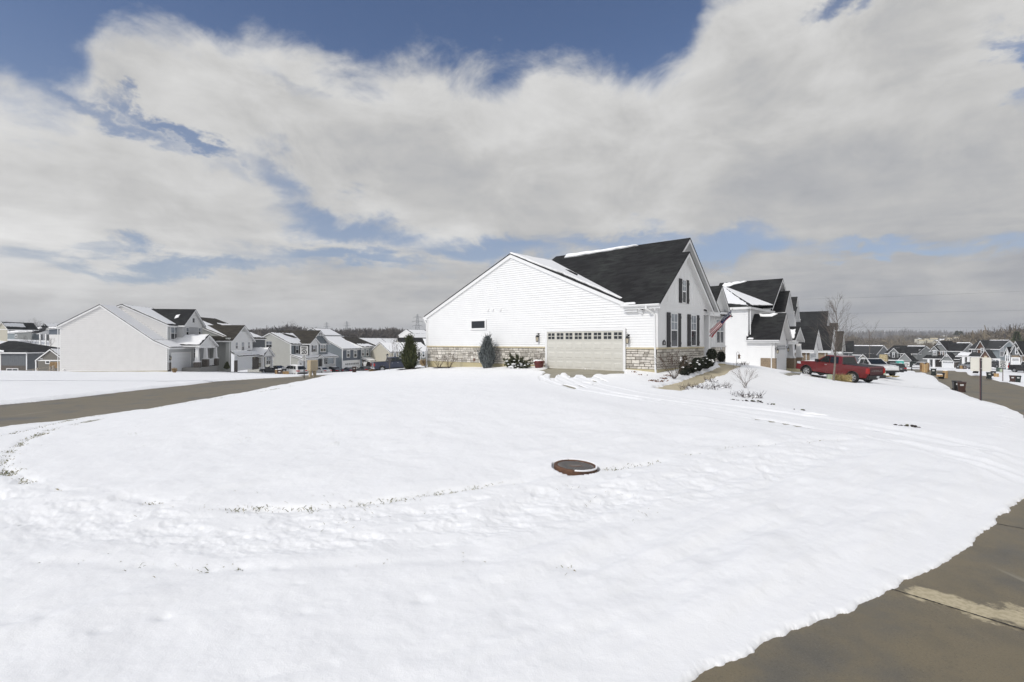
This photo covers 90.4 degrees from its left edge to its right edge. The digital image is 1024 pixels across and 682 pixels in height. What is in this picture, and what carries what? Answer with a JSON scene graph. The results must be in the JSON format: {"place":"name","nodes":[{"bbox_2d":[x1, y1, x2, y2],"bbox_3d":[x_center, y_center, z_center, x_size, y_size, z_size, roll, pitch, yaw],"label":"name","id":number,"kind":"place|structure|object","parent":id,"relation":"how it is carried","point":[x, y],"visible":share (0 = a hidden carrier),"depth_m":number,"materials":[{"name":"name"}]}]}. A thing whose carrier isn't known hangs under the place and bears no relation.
{"place":"outdoors","nodes":[
{"label":"outdoors","id":0,"kind":"place"},
{"bbox_2d":[0,369,385,426],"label":"road","id":1,"kind":"structure","parent":0,"point":[49,410],"depth_m":25.61,"materials":[{"name":"asphalt"}]},
{"bbox_2d":[356,366,370,370],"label":"parked car","id":2,"kind":"object","parent":1,"relation":"on","point":[363,368],"visible":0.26,"depth_m":98.49,"materials":[{"name":"black paint"}]},
{"bbox_2d":[0,339,1023,681],"bbox_3d":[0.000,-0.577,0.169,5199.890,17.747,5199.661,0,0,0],"label":"snowy ground","id":3,"kind":"structure","parent":0,"point":[736,543],"depth_m":5.90,"materials":[{"name":"snow"}]},
{"bbox_2d":[0,322,38,340],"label":"hill gable house","id":4,"kind":"structure","parent":3,"relation":"on","point":[5,327],"depth_m":152.18,"materials":[{"name":"grey"}]},
{"bbox_2d":[7,327,48,339],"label":"hill ranch house","id":5,"kind":"structure","parent":3,"relation":"on","point":[17,334],"depth_m":169.18,"materials":[{"name":"white"}]},
{"bbox_2d":[0,341,59,370],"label":"dark blue house","id":6,"kind":"structure","parent":3,"relation":"on","point":[18,356],"depth_m":94.50,"materials":[{"name":"white"}]},
{"bbox_2d":[6,368,17,370],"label":"window","id":7,"kind":"structure","parent":6,"relation":"in","point":[7,369],"depth_m":94.22,"materials":[{"name":"white"}]},
{"bbox_2d":[25,365,59,370],"bbox_3d":[-57.176,3.553,62.000,4.171,1.600,0.170,0,0,0],"label":"wire fence","id":8,"kind":"object","parent":3,"relation":"on","point":[52,368],"visible":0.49,"depth_m":61.95,"materials":[{"name":"grey metal"}]},
{"bbox_2d":[35,348,59,370],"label":"taupe house","id":9,"kind":"structure","parent":3,"relation":"on","point":[44,360],"depth_m":83.84,"materials":[{"name":"white"}]},
{"bbox_2d":[36,326,59,347],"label":"house","id":10,"kind":"structure","parent":3,"relation":"on","point":[52,332],"depth_m":150.04,"materials":[{"name":"white"}]},
{"bbox_2d":[40,323,57,339],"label":"house","id":11,"kind":"structure","parent":3,"relation":"on","point":[47,325],"depth_m":178.44,"materials":[{"name":"white"}]},
{"bbox_2d":[50,362,59,367],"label":"timber stairs","id":12,"kind":"structure","parent":3,"relation":"on","point":[53,363],"depth_m":63.97,"materials":[{"name":"brown wood"}]},
{"bbox_2d":[56,304,218,371],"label":"grey house","id":13,"kind":"structure","parent":3,"relation":"on","point":[117,338],"depth_m":60.52,"materials":[{"name":"white"}]},
{"bbox_2d":[170,327,176,339],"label":"window","id":14,"kind":"structure","parent":13,"relation":"in","point":[173,330],"depth_m":65.23,"materials":[{"name":"white"}]},
{"bbox_2d":[172,353,189,370],"bbox_3d":[-41.888,2.520,64.387,0.090,2.200,4.935,0,0,-10],"label":"garage door","id":15,"kind":"structure","parent":13,"relation":"in","point":[179,360],"depth_m":64.16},
{"bbox_2d":[201,317,274,371],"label":"sage house","id":16,"kind":"structure","parent":3,"relation":"on","point":[229,339],"depth_m":76.23,"materials":[{"name":"white"}]},
{"bbox_2d":[235,353,251,368],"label":"garage door","id":17,"kind":"structure","parent":16,"relation":"in","point":[243,362],"depth_m":75.61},
{"bbox_2d":[266,341,271,347],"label":"window","id":18,"kind":"structure","parent":16,"relation":"in","point":[268,343],"depth_m":89.26,"materials":[{"name":"white"}]},
{"bbox_2d":[259,365,282,372],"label":"parked car","id":19,"kind":"object","parent":3,"relation":"on","point":[268,370],"visible":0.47,"depth_m":88.46,"materials":[{"name":"black paint"}]},
{"bbox_2d":[278,364,307,373],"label":"parked car","id":20,"kind":"object","parent":3,"relation":"on","point":[294,369],"visible":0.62,"depth_m":80.24,"materials":[{"name":"white paint"}]},
{"bbox_2d":[248,330,338,372],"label":"brace gable house","id":21,"kind":"structure","parent":3,"relation":"on","point":[286,345],"depth_m":98.66,"materials":[{"name":"white"}]},
{"bbox_2d":[298,361,308,371],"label":"garage door","id":22,"kind":"structure","parent":21,"relation":"in","point":[299,362],"depth_m":96.46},
{"bbox_2d":[320,344,325,351],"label":"window","id":23,"kind":"structure","parent":21,"relation":"in","point":[323,346],"depth_m":106.42,"materials":[{"name":"white"}]},
{"bbox_2d":[300,345,307,377],"bbox_3d":[-17.583,1.803,43.026,0.620,3.023,0.086,0,0,-18],"label":"speed limit sign","id":24,"kind":"object","parent":3,"relation":"on","point":[304,350],"visible":1,"depth_m":43.00,"materials":[{"name":"grey"}]},
{"bbox_2d":[307,360,317,376],"bbox_3d":[-18.241,2.584,46.500,0.510,1.860,0.810,0,0,30],"label":"cluster mailbox","id":25,"kind":"object","parent":3,"relation":"on","point":[312,365],"visible":0.98,"depth_m":46.26,"materials":[{"name":"beige"}]},
{"bbox_2d":[316,367,331,372],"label":"parked car","id":26,"kind":"object","parent":3,"relation":"on","point":[323,370],"visible":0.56,"depth_m":100.18,"materials":[{"name":"white paint"}]},
{"bbox_2d":[307,328,343,336],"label":"hillside house","id":27,"kind":"structure","parent":3,"relation":"on","point":[328,332],"depth_m":197.27,"materials":[{"name":"white"}]},
{"bbox_2d":[249,325,410,337],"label":"wood","id":28,"kind":"object","parent":3,"relation":"on","point":[394,332],"visible":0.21,"depth_m":335.37,"materials":[{"name":"brown"}]},
{"bbox_2d":[328,366,342,371],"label":"parked car","id":29,"kind":"object","parent":3,"relation":"on","point":[335,369],"visible":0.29,"depth_m":106.28,"materials":[{"name":"black paint"}]},
{"bbox_2d":[341,367,352,371],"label":"parked car","id":30,"kind":"object","parent":3,"relation":"on","point":[346,369],"visible":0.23,"depth_m":108.47,"materials":[{"name":"blue paint"}]},
{"bbox_2d":[325,336,375,368],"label":"slate house","id":31,"kind":"structure","parent":3,"relation":"on","point":[352,352],"depth_m":119.35,"materials":[{"name":"white"}]},
{"bbox_2d":[345,362,358,368],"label":"garage door","id":32,"kind":"structure","parent":31,"relation":"in","point":[356,364],"depth_m":118.80,"materials":[{"name":"white"}]},
{"bbox_2d":[360,338,390,356],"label":"house","id":33,"kind":"structure","parent":3,"relation":"on","point":[375,341],"depth_m":156.90,"materials":[{"name":"white"}]},
{"bbox_2d":[370,357,416,370],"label":"pickup truck","id":34,"kind":"object","parent":3,"relation":"on","point":[395,362],"visible":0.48,"depth_m":69.49,"materials":[{"name":"blue paint"}]},
{"bbox_2d":[370,342,427,361],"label":"beige house","id":35,"kind":"structure","parent":3,"relation":"on","point":[380,351],"depth_m":121.83,"materials":[{"name":"white"}]},
{"bbox_2d":[0,388,820,577],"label":"grass tips","id":36,"kind":"object","parent":3,"relation":"on","point":[21,481],"depth_m":7.65,"materials":[{"name":"beige"}]},
{"bbox_2d":[395,337,425,345],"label":"dark roofed house","id":37,"kind":"structure","parent":3,"relation":"on","point":[402,339],"depth_m":132.55,"materials":[{"name":"beige"}]},
{"bbox_2d":[398,329,425,337],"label":"hillside house","id":38,"kind":"structure","parent":3,"relation":"on","point":[405,332],"depth_m":254.80,"materials":[{"name":"white"}]},
{"bbox_2d":[405,333,425,337],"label":"house","id":39,"kind":"structure","parent":3,"relation":"on","point":[419,335],"depth_m":179.68,"materials":[{"name":"white"}]},
{"bbox_2d":[416,346,427,364],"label":"two tone house","id":40,"kind":"structure","parent":3,"relation":"on","point":[423,356],"depth_m":88.28,"materials":[{"name":"white"}]},
{"bbox_2d":[476,333,496,367],"bbox_3d":[-1.556,0.543,31.986,1.370,2.473,1.198,0,0,-37],"label":"grey juniper","id":41,"kind":"object","parent":3,"relation":"on","point":[487,355],"visible":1,"depth_m":31.71,"materials":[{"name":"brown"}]},
{"bbox_2d":[503,353,532,368],"bbox_3d":[0.240,1.142,30.133,2.294,1.145,1.222,0,0,42],"label":"spreading juniper","id":42,"kind":"object","parent":3,"relation":"on","point":[512,362],"visible":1,"depth_m":29.81,"materials":[{"name":"green"}]},
{"bbox_2d":[554,459,597,475],"bbox_3d":[0.988,2.078,7.952,0.680,0.338,0.680,3,2,-8],"label":"manhole cover","id":43,"kind":"object","parent":3,"relation":"on","point":[568,467],"visible":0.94,"depth_m":7.85,"materials":[{"name":"metal"}]},
{"bbox_2d":[423,238,732,372],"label":"corner house","id":44,"kind":"structure","parent":3,"relation":"on","point":[630,307],"depth_m":29.26,"materials":[{"name":"paint"}]},
{"bbox_2d":[470,319,485,329],"bbox_3d":[-2.226,-1.146,33.515,1.465,0.687,0.060,0,0,42],"label":"window","id":45,"kind":"structure","parent":44,"relation":"in","point":[478,324],"depth_m":33.50,"materials":[{"name":"white"}]},
{"bbox_2d":[547,331,622,370],"bbox_3d":[3.930,0.463,28.013,4.974,2.114,0.095,0,0,42],"label":"garage door","id":46,"kind":"structure","parent":44,"relation":"in","point":[595,350],"depth_m":27.86,"materials":[{"name":"paint"}]},
{"bbox_2d":[671,313,677,346],"bbox_3d":[8.451,-0.619,26.503,0.060,1.798,0.865,0,0,42],"label":"window","id":47,"kind":"structure","parent":44,"relation":"in","point":[674,316],"depth_m":26.54,"materials":[{"name":"white"}]},
{"bbox_2d":[682,279,686,303],"bbox_3d":[9.298,-2.730,27.479,0.060,1.285,0.531,0,0,42],"label":"window","id":48,"kind":"structure","parent":44,"relation":"in","point":[684,286],"depth_m":27.53,"materials":[{"name":"white"}]},
{"bbox_2d":[691,314,696,345],"bbox_3d":[10.135,-0.641,28.386,0.060,1.762,0.785,0,0,42],"label":"window","id":49,"kind":"structure","parent":44,"relation":"in","point":[693,317],"depth_m":28.39,"materials":[{"name":"white"}]},
{"bbox_2d":[716,318,723,343],"bbox_3d":[14.219,-0.740,34.784,0.060,1.730,1.437,0,0,42],"label":"window","id":50,"kind":"structure","parent":44,"relation":"in","point":[720,333],"depth_m":34.78,"materials":[{"name":"white"}]},
{"bbox_2d":[709,308,732,336],"bbox_3d":[12.083,-1.115,29.373,2.093,1.741,0.202,0,0,-32],"label":"house flag","id":51,"kind":"object","parent":44,"relation":"attached to","point":[715,328],"visible":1,"depth_m":29.25,"materials":[{"name":"red fabric"}]},
{"bbox_2d":[654,348,692,378],"bbox_3d":[7.431,1.001,23.628,2.001,1.405,1.881,0,0,0],"label":"bare shrub","id":52,"kind":"object","parent":3,"relation":"on","point":[681,363],"visible":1,"depth_m":23.62,"materials":[{"name":"brown plant"}]},
{"bbox_2d":[677,355,690,375],"bbox_3d":[8.512,1.167,25.197,0.780,1.053,0.712,0,0,0],"label":"clipped shrub","id":53,"kind":"object","parent":3,"relation":"on","point":[686,371],"visible":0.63,"depth_m":25.08,"materials":[{"name":"green plant"}]},
{"bbox_2d":[679,384,698,389],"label":"withered plant","id":54,"kind":"object","parent":3,"relation":"on","point":[687,387],"visible":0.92,"depth_m":20.21,"materials":[{"name":"brown plant"}]},
{"bbox_2d":[688,362,696,372],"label":"clipped shrub","id":55,"kind":"object","parent":3,"relation":"on","point":[693,369],"visible":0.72,"depth_m":25.79,"materials":[{"name":"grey plant"}]},
{"bbox_2d":[692,357,704,370],"bbox_3d":[9.656,1.155,26.496,0.680,0.775,0.682,0,0,-19],"label":"clipped shrub","id":56,"kind":"object","parent":3,"relation":"on","point":[699,363],"visible":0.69,"depth_m":26.33,"materials":[{"name":"green plant"}]},
{"bbox_2d":[692,382,717,389],"bbox_3d":[7.856,1.765,20.687,0.962,0.389,1.043,0,0,44],"label":"withered plant","id":57,"kind":"object","parent":3,"relation":"on","point":[708,387],"visible":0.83,"depth_m":20.77,"materials":[{"name":"grey plant"}]},
{"bbox_2d":[701,356,711,368],"bbox_3d":[10.402,1.114,27.325,0.612,0.730,0.608,0,0,-14],"label":"clipped shrub","id":58,"kind":"object","parent":3,"relation":"on","point":[707,361],"visible":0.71,"depth_m":27.18,"materials":[{"name":"green plant"}]},
{"bbox_2d":[705,354,714,366],"bbox_3d":[10.790,1.025,27.763,0.595,0.728,0.599,0,0,-22],"label":"clipped shrub","id":59,"kind":"object","parent":3,"relation":"on","point":[711,357],"visible":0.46,"depth_m":27.62,"materials":[{"name":"green plant"}]},
{"bbox_2d":[706,348,717,357],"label":"clipped shrub","id":60,"kind":"object","parent":3,"relation":"on","point":[712,352],"visible":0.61,"depth_m":28.37,"materials":[{"name":"green plant"}]},
{"bbox_2d":[717,351,724,361],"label":"clipped shrub","id":61,"kind":"object","parent":3,"relation":"on","point":[721,356],"visible":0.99,"depth_m":32.99,"materials":[{"name":"green plant"}]},
{"bbox_2d":[713,382,733,387],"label":"withered plant","id":62,"kind":"object","parent":3,"relation":"on","point":[721,386],"visible":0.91,"depth_m":21.88,"materials":[{"name":"brown plant"}]},
{"bbox_2d":[727,362,757,386],"bbox_3d":[10.705,1.534,23.407,1.373,1.309,1.164,0,0,31],"label":"young tree","id":63,"kind":"object","parent":3,"relation":"on","point":[742,381],"visible":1,"depth_m":23.29,"materials":[{"name":"grey plant"}]},
{"bbox_2d":[730,389,765,398],"bbox_3d":[8.682,1.907,18.780,1.232,0.395,0.816,0,0,-27],"label":"withered plant","id":64,"kind":"object","parent":3,"relation":"on","point":[747,395],"visible":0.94,"depth_m":18.69,"materials":[{"name":"grey plant"}]},
{"bbox_2d":[719,278,804,371],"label":"white garage house","id":65,"kind":"structure","parent":3,"relation":"on","point":[762,329],"depth_m":45.31,"materials":[{"name":"white"}]},
{"bbox_2d":[777,344,785,369],"bbox_3d":[23.556,1.320,44.597,0.095,2.200,3.262,0,0,40],"label":"garage door","id":66,"kind":"structure","parent":65,"relation":"in","point":[781,355],"depth_m":44.66,"materials":[{"name":"white paint"}]},
{"bbox_2d":[791,297,822,360],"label":"tan brick house","id":67,"kind":"structure","parent":3,"relation":"on","point":[811,345],"depth_m":63.23,"materials":[{"name":"white"}]},
{"bbox_2d":[796,311,835,358],"bbox_3d":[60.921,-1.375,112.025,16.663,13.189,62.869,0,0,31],"label":"brick side house","id":68,"kind":"structure","parent":3,"relation":"on","point":[808,320],"depth_m":88.69,"materials":[{"name":"white"}]},
{"bbox_2d":[830,323,845,354],"bbox_3d":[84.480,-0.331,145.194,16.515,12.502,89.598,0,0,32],"label":"brown roof house","id":69,"kind":"structure","parent":3,"relation":"on","point":[842,347],"depth_m":108.32,"materials":[{"name":"white"}]},
{"bbox_2d":[814,292,866,380],"bbox_3d":[21.657,-0.240,34.328,3.136,6.238,3.735,0,0,0],"label":"street tree","id":70,"kind":"object","parent":3,"relation":"on","point":[835,340],"visible":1,"depth_m":33.97,"materials":[{"name":"brown plant"}]},
{"bbox_2d":[836,373,853,381],"bbox_3d":[22.555,2.363,34.482,1.304,0.688,1.228,0,0,-35],"label":"grass mound","id":71,"kind":"object","parent":3,"relation":"on","point":[845,378],"depth_m":34.23,"materials":[{"name":"plant"}]},
{"bbox_2d":[843,341,854,355],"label":"black house","id":72,"kind":"structure","parent":3,"relation":"on","point":[850,350],"depth_m":123.34,"materials":[{"name":"white"}]},
{"bbox_2d":[858,354,878,358],"bbox_3d":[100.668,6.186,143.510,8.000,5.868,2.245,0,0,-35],"label":"brown house","id":73,"kind":"structure","parent":3,"relation":"on","point":[867,356],"depth_m":142.20,"materials":[{"name":"white"}]},
{"bbox_2d":[861,323,876,357],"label":"bare tree","id":74,"kind":"object","parent":3,"relation":"on","point":[869,347],"visible":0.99,"depth_m":77.97,"materials":[{"name":"grey plant"}]},
{"bbox_2d":[852,345,887,361],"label":"charcoal house","id":75,"kind":"structure","parent":3,"relation":"on","point":[860,350],"depth_m":197.34,"materials":[{"name":"grey"}]},
{"bbox_2d":[858,358,898,375],"bbox_3d":[39.702,2.765,56.228,2.430,1.930,6.005,0,-1,3],"label":"pickup truck","id":76,"kind":"object","parent":3,"relation":"on","point":[891,370],"visible":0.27,"depth_m":54.93,"materials":[{"name":"white paint"}]},
{"bbox_2d":[879,354,888,361],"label":"wrapped bundle","id":77,"kind":"object","parent":3,"relation":"on","point":[884,357],"visible":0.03,"depth_m":127.39,"materials":[{"name":"beige plastic"}]},
{"bbox_2d":[890,363,906,371],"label":"parked car","id":78,"kind":"object","parent":3,"relation":"on","point":[902,367],"visible":0.2,"depth_m":85.12,"materials":[{"name":"grey paint"}]},
{"bbox_2d":[889,361,917,366],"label":"roll off skip","id":79,"kind":"object","parent":3,"relation":"on","point":[907,363],"visible":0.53,"depth_m":146.62,"materials":[{"name":"metal"}]},
{"bbox_2d":[885,345,930,364],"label":"shuttered grey house","id":80,"kind":"structure","parent":3,"relation":"on","point":[898,352],"depth_m":171.83,"materials":[{"name":"white"}]},
{"bbox_2d":[912,362,929,367],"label":"parked car","id":81,"kind":"object","parent":3,"relation":"on","point":[917,365],"visible":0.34,"depth_m":119.37,"materials":[{"name":"white paint"}]},
{"bbox_2d":[922,364,926,372],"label":"cardboard box","id":82,"kind":"object","parent":3,"relation":"on","point":[924,367],"visible":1,"depth_m":78.82,"materials":[{"name":"beige"}]},
{"bbox_2d":[844,324,1023,349],"bbox_3d":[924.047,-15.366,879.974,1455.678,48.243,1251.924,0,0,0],"label":"wood","id":83,"kind":"object","parent":3,"relation":"on","point":[889,339],"visible":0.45,"depth_m":466.31,"materials":[{"name":"brown"}]},
{"bbox_2d":[931,368,936,374],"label":"trash cart","id":84,"kind":"object","parent":3,"relation":"on","point":[933,371],"visible":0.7,"depth_m":72.76,"materials":[{"name":"black plastic"}]},
{"bbox_2d":[923,341,972,367],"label":"house","id":85,"kind":"structure","parent":3,"relation":"on","point":[943,353],"depth_m":154.70,"materials":[{"name":"white"}]},
{"bbox_2d":[943,361,952,367],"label":"garage door","id":86,"kind":"structure","parent":85,"relation":"in","point":[947,364],"depth_m":151.09,"materials":[{"name":"white paint"}]},
{"bbox_2d":[951,380,957,390],"bbox_3d":[43.749,4.327,50.044,0.660,1.045,0.911,0,0,29],"label":"trash cart","id":87,"kind":"object","parent":3,"relation":"on","point":[954,385],"visible":0.4,"depth_m":49.82,"materials":[{"name":"black plastic"}]},
{"bbox_2d":[962,362,969,368],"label":"parked car","id":88,"kind":"object","parent":3,"relation":"on","point":[967,364],"visible":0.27,"depth_m":119.24,"materials":[{"name":"silver metal"}]},
{"bbox_2d":[970,357,990,400],"bbox_3d":[23.032,2.104,24.986,0.760,2.699,0.062,0,0,43],"label":"road sign back","id":89,"kind":"object","parent":3,"relation":"on","point":[980,364],"visible":0.95,"depth_m":24.98,"materials":[{"name":"white"}]},
{"bbox_2d":[955,340,1013,368],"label":"brown brick house","id":90,"kind":"structure","parent":3,"relation":"on","point":[993,350],"depth_m":125.97,"materials":[{"name":"white"}]},
{"bbox_2d":[1000,347,1003,356],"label":"window","id":91,"kind":"structure","parent":90,"relation":"in","point":[1002,349],"depth_m":124.73,"materials":[{"name":"white"}]},
{"bbox_2d":[991,361,1009,367],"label":"parked car","id":92,"kind":"object","parent":3,"relation":"on","point":[994,364],"visible":0.54,"depth_m":110.50,"materials":[{"name":"black paint"}]},
{"bbox_2d":[992,326,1009,339],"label":"bare tree","id":93,"kind":"object","parent":3,"relation":"on","point":[1001,331],"visible":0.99,"depth_m":245.84,"materials":[{"name":"grey plant"}]},
{"bbox_2d":[999,361,1006,380],"bbox_3d":[57.925,3.421,60.019,0.660,2.413,0.086,0,0,44],"label":"speed limit sign","id":94,"kind":"object","parent":3,"relation":"on","point":[1002,364],"visible":1,"depth_m":60.02,"materials":[{"name":"white"}]},
{"bbox_2d":[1003,341,1023,368],"bbox_3d":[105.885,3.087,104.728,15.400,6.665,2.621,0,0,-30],"label":"house","id":95,"kind":"structure","parent":3,"relation":"on","point":[1014,353],"depth_m":101.28,"materials":[{"name":"white"}]},
{"bbox_2d":[1012,358,1018,363],"bbox_3d":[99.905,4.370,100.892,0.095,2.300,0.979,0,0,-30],"label":"garage door","id":96,"kind":"structure","parent":95,"relation":"in","point":[1014,360],"depth_m":100.88,"materials":[{"name":"white paint"}]},
{"bbox_2d":[1008,361,1023,371],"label":"pickup truck","id":97,"kind":"object","parent":3,"relation":"on","point":[1015,367],"visible":0.98,"depth_m":85.58,"materials":[{"name":"black paint"}]},
{"bbox_2d":[1010,331,1022,340],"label":"conifer","id":98,"kind":"object","parent":3,"relation":"on","point":[1018,336],"visible":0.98,"depth_m":229.67,"materials":[{"name":"green"}]},
{"bbox_2d":[0,0,1023,333],"label":"sky","id":99,"kind":"structure","parent":0,"point":[253,164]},
{"bbox_2d":[540,368,856,426],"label":"driveway","id":100,"kind":"structure","parent":0,"point":[572,373],"depth_m":26.49,"materials":[{"name":"concrete"}]},
{"bbox_2d":[533,357,543,367],"bbox_3d":[1.550,1.138,29.380,0.635,0.820,0.620,0,0,0],"label":"plant pot","id":101,"kind":"object","parent":100,"relation":"on","point":[538,363],"visible":0.88,"depth_m":29.16,"materials":[{"name":"brown"}]},
{"bbox_2d":[796,355,885,382],"bbox_3d":[27.145,2.091,42.271,2.527,2.007,6.245,0,5,-24],"label":"pickup truck","id":102,"kind":"object","parent":100,"relation":"on","point":[857,372],"visible":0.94,"depth_m":41.28,"materials":[{"name":"red paint"}]},
{"bbox_2d":[658,364,739,390],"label":"walkway","id":103,"kind":"structure","parent":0,"point":[721,370],"depth_m":25.35,"materials":[{"name":"concrete"}]},
{"bbox_2d":[691,369,1023,681],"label":"street","id":104,"kind":"structure","parent":0,"point":[891,635],"depth_m":3.78,"materials":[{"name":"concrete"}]},
{"bbox_2d":[893,589,1023,629],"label":"expansion joint","id":105,"kind":"object","parent":104,"relation":"on","point":[962,610],"visible":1,"depth_m":4.08,"materials":[{"name":"brown"}]},
{"bbox_2d":[957,381,966,391],"bbox_3d":[42.988,4.305,48.640,0.660,1.045,0.911,0,0,37],"label":"trash cart","id":106,"kind":"object","parent":104,"relation":"on","point":[961,385],"visible":0.84,"depth_m":48.37,"materials":[{"name":"brown plastic"}]},
{"bbox_2d":[986,372,991,378],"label":"trash cart","id":107,"kind":"object","parent":104,"relation":"on","point":[989,375],"visible":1,"depth_m":78.77,"materials":[{"name":"black plastic"}]},
{"bbox_2d":[1009,375,1015,381],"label":"trash cart","id":108,"kind":"object","parent":104,"relation":"on","point":[1012,378],"visible":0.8,"depth_m":72.80,"materials":[{"name":"brown plastic"}]},
{"bbox_2d":[1015,375,1020,381],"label":"trash cart","id":109,"kind":"object","parent":104,"relation":"on","point":[1017,378],"visible":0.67,"depth_m":72.76,"materials":[{"name":"black plastic"}]},
{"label":"mulch bed","id":110,"kind":"structure","parent":0,"visible":0},
{"bbox_2d":[398,333,421,368],"bbox_3d":[-7.264,0.703,36.180,1.702,2.693,1.600,0,0,-28],"label":"evergreen shrub","id":111,"kind":"object","parent":110,"relation":"on","point":[409,357],"visible":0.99,"depth_m":35.88,"materials":[{"name":"green plant"}]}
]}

